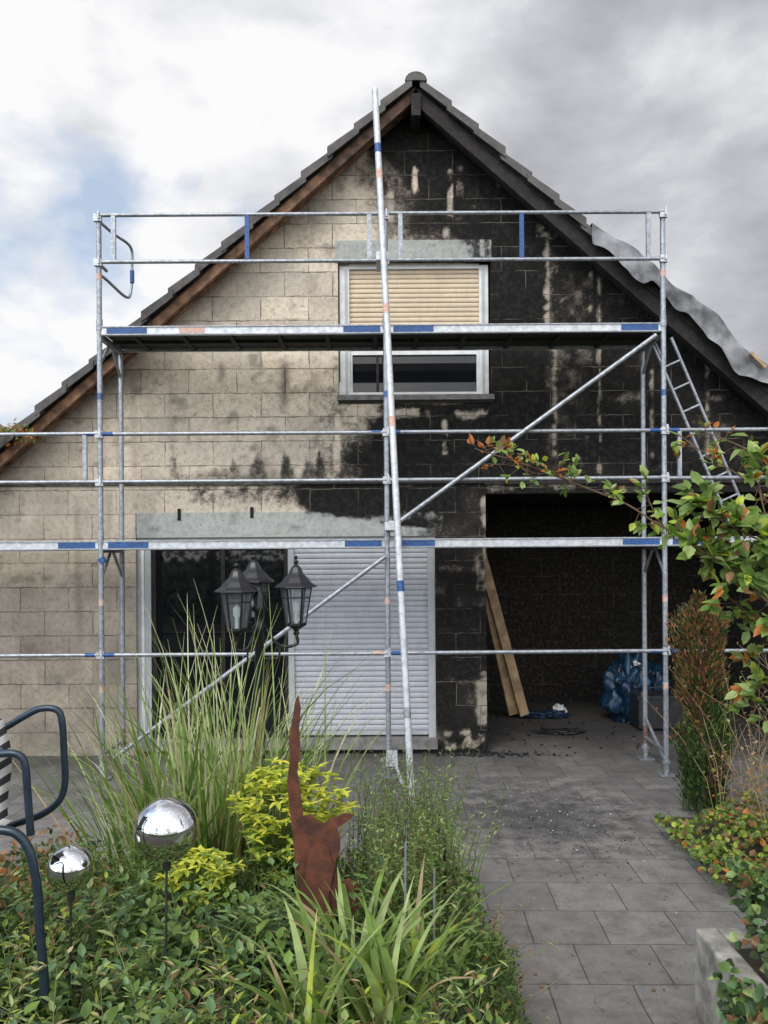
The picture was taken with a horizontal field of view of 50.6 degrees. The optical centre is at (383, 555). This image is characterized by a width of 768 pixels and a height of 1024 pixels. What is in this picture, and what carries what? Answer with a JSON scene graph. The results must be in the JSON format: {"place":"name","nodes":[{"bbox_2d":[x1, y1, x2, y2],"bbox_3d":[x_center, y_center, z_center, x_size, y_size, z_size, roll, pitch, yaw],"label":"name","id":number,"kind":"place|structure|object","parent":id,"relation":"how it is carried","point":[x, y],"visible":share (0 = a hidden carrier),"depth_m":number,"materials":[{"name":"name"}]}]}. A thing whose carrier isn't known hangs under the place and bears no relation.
{"place":"outdoors","nodes":[
{"label":"outdoors","id":0,"kind":"place"},
{"bbox_2d":[11,581,428,912],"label":"ornamental grass","id":1,"kind":"object","parent":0,"point":[221,832],"depth_m":4.16,"materials":[{"name":"green plant"}]},
{"bbox_2d":[0,867,489,1023],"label":"garden bed soil","id":2,"kind":"structure","parent":0,"point":[286,985],"depth_m":3.51,"materials":[{"name":"brown soil"}]},
{"bbox_2d":[0,705,68,1016],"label":"garden armchair","id":3,"kind":"object","parent":2,"relation":"on","point":[7,825],"visible":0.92,"depth_m":2.59,"materials":[{"name":"metal"}]},
{"bbox_2d":[0,813,126,921],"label":"dry leafy shrub","id":4,"kind":"object","parent":2,"relation":"on","point":[10,861],"visible":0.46,"depth_m":4.01,"materials":[{"name":"green plant"}]},
{"bbox_2d":[46,844,94,1022],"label":"mirrored garden ball","id":5,"kind":"object","parent":2,"relation":"on","point":[70,868],"visible":1,"depth_m":2.70,"materials":[{"name":"silver metal"}]},
{"bbox_2d":[0,833,296,922],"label":"green hedge","id":6,"kind":"object","parent":2,"relation":"on","point":[137,876],"visible":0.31,"depth_m":3.72,"materials":[{"name":"green plant"}]},
{"bbox_2d":[134,797,198,997],"bbox_3d":[-0.734,1.239,2.750,0.211,0.833,0.211,0,0,0],"label":"mirrored garden ball","id":7,"kind":"object","parent":2,"relation":"on","point":[166,831],"visible":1,"depth_m":2.68,"materials":[{"name":"silver metal"}]},
{"bbox_2d":[0,850,383,1023],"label":"leafy groundcover","id":8,"kind":"object","parent":2,"relation":"on","point":[184,946],"visible":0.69,"depth_m":2.87,"materials":[{"name":"green plant"}]},
{"bbox_2d":[151,845,246,934],"bbox_3d":[-0.806,1.482,3.561,0.366,0.382,0.361,0,0,23],"label":"golden shrub","id":9,"kind":"object","parent":2,"relation":"on","point":[205,859],"visible":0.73,"depth_m":3.52,"materials":[{"name":"yellow plant"}]},
{"bbox_2d":[0,833,524,1023],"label":"mixed border foliage","id":10,"kind":"object","parent":2,"relation":"on","point":[412,995],"visible":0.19,"depth_m":2.85,"materials":[{"name":"green plant"}]},
{"bbox_2d":[215,551,316,860],"bbox_3d":[-0.713,1.012,5.055,0.598,2.080,0.498,0,0,0],"label":"garden lantern post","id":11,"kind":"object","parent":2,"relation":"on","point":[237,581],"visible":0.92,"depth_m":4.97,"materials":[{"name":"black metal"}]},
{"bbox_2d":[0,821,554,1023],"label":"young seedling plants","id":12,"kind":"object","parent":2,"relation":"on","point":[10,993],"visible":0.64,"depth_m":2.65,"materials":[{"name":"green plant"}]},
{"bbox_2d":[225,757,360,920],"bbox_3d":[-0.424,1.357,3.882,0.625,0.764,0.492,0,0,-31],"label":"golden shrub","id":13,"kind":"object","parent":2,"relation":"on","point":[269,783],"visible":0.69,"depth_m":3.81,"materials":[{"name":"yellow plant"}]},
{"bbox_2d":[287,695,360,951],"bbox_3d":[-0.238,1.257,3.197,0.298,1.422,0.018,0,0,0],"label":"rusty metal animal sculpture","id":14,"kind":"object","parent":2,"relation":"on","point":[316,847],"visible":0.62,"depth_m":3.20,"materials":[{"name":"metal"}]},
{"bbox_2d":[202,855,518,1023],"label":"daylily","id":15,"kind":"object","parent":2,"relation":"on","point":[372,958],"visible":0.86,"depth_m":2.65,"materials":[{"name":"green plant"}]},
{"bbox_2d":[303,741,506,950],"bbox_3d":[0.082,1.426,4.000,0.946,1.070,1.621,0,0,0],"label":"upright perennial","id":16,"kind":"object","parent":2,"relation":"on","point":[432,848],"visible":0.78,"depth_m":3.75,"materials":[{"name":"green plant"}]},
{"bbox_2d":[404,842,406,955],"bbox_3d":[0.077,1.505,3.000,0.021,0.890,0.008,0,0,0],"label":"plant support cane","id":17,"kind":"object","parent":2,"relation":"on","point":[405,866],"visible":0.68,"depth_m":3.00,"materials":[{"name":"metal"}]},
{"bbox_2d":[433,868,435,961],"bbox_3d":[0.183,1.552,3.000,0.021,0.794,0.008,0,0,0],"label":"plant support cane","id":18,"kind":"object","parent":2,"relation":"on","point":[434,882],"visible":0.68,"depth_m":3.00,"materials":[{"name":"metal"}]},
{"bbox_2d":[438,827,446,951],"bbox_3d":[0.265,1.575,3.600,0.052,0.745,0.013,0,0,0],"label":"black garden stake","id":19,"kind":"object","parent":2,"relation":"on","point":[444,859],"visible":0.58,"depth_m":3.60,"materials":[{"name":"metal"}]},
{"bbox_2d":[440,905,532,1023],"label":"dwarf conifer cushion","id":20,"kind":"object","parent":2,"relation":"on","point":[491,941],"visible":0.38,"depth_m":3.18,"materials":[{"name":"green plant"}]},
{"bbox_2d":[135,734,437,754],"bbox_3d":[-1.005,1.991,8.480,3.117,0.189,0.240,0,0,0],"label":"door sill","id":21,"kind":"structure","parent":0,"point":[419,741],"depth_m":8.36,"materials":[{"name":"grey concrete"}]},
{"bbox_2d":[0,701,767,1023],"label":"patio","id":22,"kind":"structure","parent":0,"point":[615,930],"depth_m":5.74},
{"bbox_2d":[0,87,767,816],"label":"scaffolding","id":23,"kind":"object","parent":22,"relation":"on","point":[386,337],"visible":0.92,"depth_m":7.48,"materials":[{"name":"metal"}]},
{"bbox_2d":[0,483,767,755],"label":"ground floor wall","id":24,"kind":"structure","parent":22,"relation":"on","point":[49,600],"depth_m":8.40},
{"bbox_2d":[136,511,437,537],"bbox_3d":[-1.001,-0.317,8.485,3.104,0.256,0.200,0,0,0],"label":"door lintel","id":25,"kind":"structure","parent":24,"relation":"attached to","point":[274,524],"depth_m":8.38,"materials":[{"name":"grey concrete"}]},
{"bbox_2d":[177,507,253,520],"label":"wall slots","id":26,"kind":"structure","parent":25,"relation":"attached to","point":[179,514],"depth_m":8.38,"materials":[{"name":"black"}]},
{"bbox_2d":[137,536,435,738],"bbox_3d":[-1.013,0.854,8.480,3.090,2.085,0.120,0,0,0],"label":"patio door","id":27,"kind":"structure","parent":25,"relation":"attached to","point":[166,579],"depth_m":8.49,"materials":[{"name":"white plastic"}]},
{"bbox_2d":[294,548,428,734],"bbox_3d":[-0.237,0.841,8.467,1.390,2.057,0.026,0,0,0],"label":"door roller shutter","id":28,"kind":"object","parent":27,"relation":"attached to","point":[327,572],"depth_m":8.46,"materials":[{"name":"grey plastic"}]},
{"bbox_2d":[0,479,765,486],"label":"floor ledge","id":29,"kind":"object","parent":24,"relation":"on","point":[582,482],"visible":0.53,"depth_m":8.38,"materials":[{"name":"metal"}]},
{"bbox_2d":[0,113,767,480],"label":"gable wall","id":30,"kind":"structure","parent":24,"relation":"on","point":[428,167],"depth_m":8.43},
{"bbox_2d":[335,239,490,263],"bbox_3d":[0.302,-3.150,8.440,1.619,0.223,0.050,0,0,0],"label":"window lintel","id":31,"kind":"structure","parent":30,"relation":"attached to","point":[350,249],"depth_m":8.41,"materials":[{"name":"concrete"}]},
{"bbox_2d":[337,264,493,403],"bbox_3d":[0.321,-2.307,8.475,1.619,1.464,0.210,0,0,0],"label":"window","id":32,"kind":"structure","parent":30,"relation":"attached to","point":[446,376],"depth_m":8.52,"materials":[{"name":"white plastic"}]},
{"bbox_2d":[349,270,478,324],"bbox_3d":[0.316,-2.572,8.527,1.356,0.839,0.026,0,0,0],"label":"window roller shutter","id":33,"kind":"object","parent":32,"relation":"attached to","point":[433,296],"depth_m":8.52,"materials":[{"name":"beige plastic"}]},
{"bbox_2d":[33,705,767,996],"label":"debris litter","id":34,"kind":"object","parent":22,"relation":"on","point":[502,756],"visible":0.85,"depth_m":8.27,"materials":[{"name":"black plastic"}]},
{"bbox_2d":[486,554,528,716],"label":"leaning timber boards","id":35,"kind":"object","parent":22,"relation":"on","point":[515,700],"visible":0.54,"depth_m":10.05,"materials":[{"name":"brown wood"}]},
{"bbox_2d":[446,874,569,1023],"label":"dry edge weeds","id":36,"kind":"object","parent":22,"relation":"on","point":[495,923],"visible":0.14,"depth_m":3.70,"materials":[{"name":"plant"}]},
{"bbox_2d":[517,709,575,718],"bbox_3d":[2.021,1.992,10.260,0.784,0.080,0.446,0,0,0],"label":"blue plastic sheet","id":37,"kind":"object","parent":22,"relation":"on","point":[548,714],"visible":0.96,"depth_m":10.15,"materials":[{"name":"blue plastic"}]},
{"bbox_2d":[552,703,567,712],"bbox_3d":[2.236,1.957,10.349,0.198,0.147,0.184,0,0,0],"label":"white plastic bag","id":38,"kind":"object","parent":37,"relation":"on","point":[557,706],"visible":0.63,"depth_m":10.32,"materials":[{"name":"white plastic"}]},
{"bbox_2d":[530,728,584,734],"bbox_3d":[2.002,2.009,9.309,0.651,0.046,0.347,0,0,0],"label":"grey plastic sheet","id":39,"kind":"object","parent":22,"relation":"on","point":[563,731],"visible":1,"depth_m":9.24,"materials":[{"name":"grey plastic"}]},
{"bbox_2d":[598,648,653,722],"bbox_3d":[3.011,1.579,10.010,0.681,0.893,0.745,0,0,0],"label":"blue refuse sack","id":40,"kind":"object","parent":22,"relation":"on","point":[622,676],"visible":0.69,"depth_m":9.85,"materials":[{"name":"plastic"}]},
{"bbox_2d":[633,659,640,665],"bbox_3d":[3.042,1.316,9.998,0.237,0.105,0.210,0,0,0],"label":"white plastic bag","id":41,"kind":"object","parent":40,"relation":"on","point":[635,663],"visible":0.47,"depth_m":9.93,"materials":[{"name":"white plastic"}]},
{"bbox_2d":[486,497,767,726],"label":"recess walls","id":42,"kind":"structure","parent":22,"relation":"on","point":[559,598],"depth_m":11.30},
{"bbox_2d":[629,686,693,728],"bbox_3d":[3.262,1.768,9.546,0.700,0.459,0.428,0,0,0],"label":"black toolbox","id":43,"kind":"object","parent":22,"relation":"on","point":[655,701],"visible":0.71,"depth_m":9.35,"materials":[{"name":"plastic"}]},
{"bbox_2d":[664,589,736,817],"bbox_3d":[2.509,1.151,6.385,0.571,1.779,0.563,0,0,0],"label":"columnar conifer","id":44,"kind":"object","parent":22,"relation":"on","point":[712,662],"visible":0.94,"depth_m":6.31,"materials":[{"name":"green plant"}]},
{"bbox_2d":[658,817,767,891],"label":"side bed soil","id":45,"kind":"structure","parent":22,"relation":"on","point":[757,847],"depth_m":5.58,"materials":[{"name":"brown soil"}]},
{"bbox_2d":[641,642,767,851],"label":"withered shrub","id":46,"kind":"object","parent":45,"relation":"on","point":[755,776],"visible":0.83,"depth_m":5.82,"materials":[{"name":"brown plant"}]},
{"bbox_2d":[654,790,767,890],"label":"ivy ground patch","id":47,"kind":"object","parent":45,"relation":"on","point":[702,849],"visible":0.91,"depth_m":5.37,"materials":[{"name":"green plant"}]},
{"bbox_2d":[695,928,767,1023],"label":"concrete planter wall","id":48,"kind":"structure","parent":22,"relation":"on","point":[714,947],"depth_m":3.37,"materials":[{"name":"concrete"}]},
{"bbox_2d":[467,420,767,733],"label":"climbing rose","id":49,"kind":"object","parent":48,"relation":"on","point":[730,560],"visible":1,"depth_m":2.37,"materials":[{"name":"green plant"}]},
{"bbox_2d":[707,855,767,1023],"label":"ivy","id":50,"kind":"object","parent":48,"relation":"in","point":[749,1005],"visible":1,"depth_m":3.10,"materials":[{"name":"green plant"}]},
{"bbox_2d":[0,0,767,429],"label":"sky","id":51,"kind":"structure","parent":0,"point":[107,106],"materials":[{"name":"grey"}]},
{"bbox_2d":[485,493,767,507],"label":"recess ceiling","id":52,"kind":"structure","parent":0,"point":[541,501],"depth_m":9.74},
{"bbox_2d":[647,660,674,689],"bbox_3d":[3.339,1.647,10.350,0.768,0.751,0.590,0,0,0],"label":"blue refuse sack","id":53,"kind":"object","parent":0,"point":[655,671],"visible":0.17,"depth_m":10.22,"materials":[{"name":"plastic"}]},
{"label":"ground","id":54,"kind":"structure","parent":0,"visible":0},
{"bbox_2d":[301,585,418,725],"bbox_3d":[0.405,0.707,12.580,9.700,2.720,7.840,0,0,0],"label":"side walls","id":55,"kind":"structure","parent":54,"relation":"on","point":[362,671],"depth_m":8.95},
{"bbox_2d":[0,80,591,452],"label":"gable roof","id":56,"kind":"structure","parent":55,"relation":"on","point":[334,149],"depth_m":8.06,"materials":[{"name":"tile"}]},
{"bbox_2d":[0,418,43,446],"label":"foliage","id":57,"kind":"object","parent":56,"relation":"attached to","point":[32,429],"visible":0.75,"depth_m":7.90,"materials":[{"name":"green plant"}]},
{"bbox_2d":[405,71,426,87],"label":"ridge tiles","id":58,"kind":"object","parent":56,"relation":"on","point":[415,77],"visible":0.03,"depth_m":8.05,"materials":[{"name":"concrete"}]},
{"bbox_2d":[590,223,767,383],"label":"roof tarpaulin","id":59,"kind":"object","parent":56,"relation":"attached to","point":[715,329],"visible":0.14,"depth_m":8.04,"materials":[{"name":"grey plastic"}]},
{"bbox_2d":[749,351,766,367],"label":"roof batten","id":60,"kind":"object","parent":59,"relation":"attached to","point":[757,359],"visible":1,"depth_m":7.98,"materials":[{"name":"beige wood"}]},
{"bbox_2d":[0,86,767,474],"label":"rafters","id":61,"kind":"object","parent":55,"relation":"on","point":[682,328],"visible":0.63,"depth_m":8.14,"materials":[{"name":"brown wood"}]}
]}

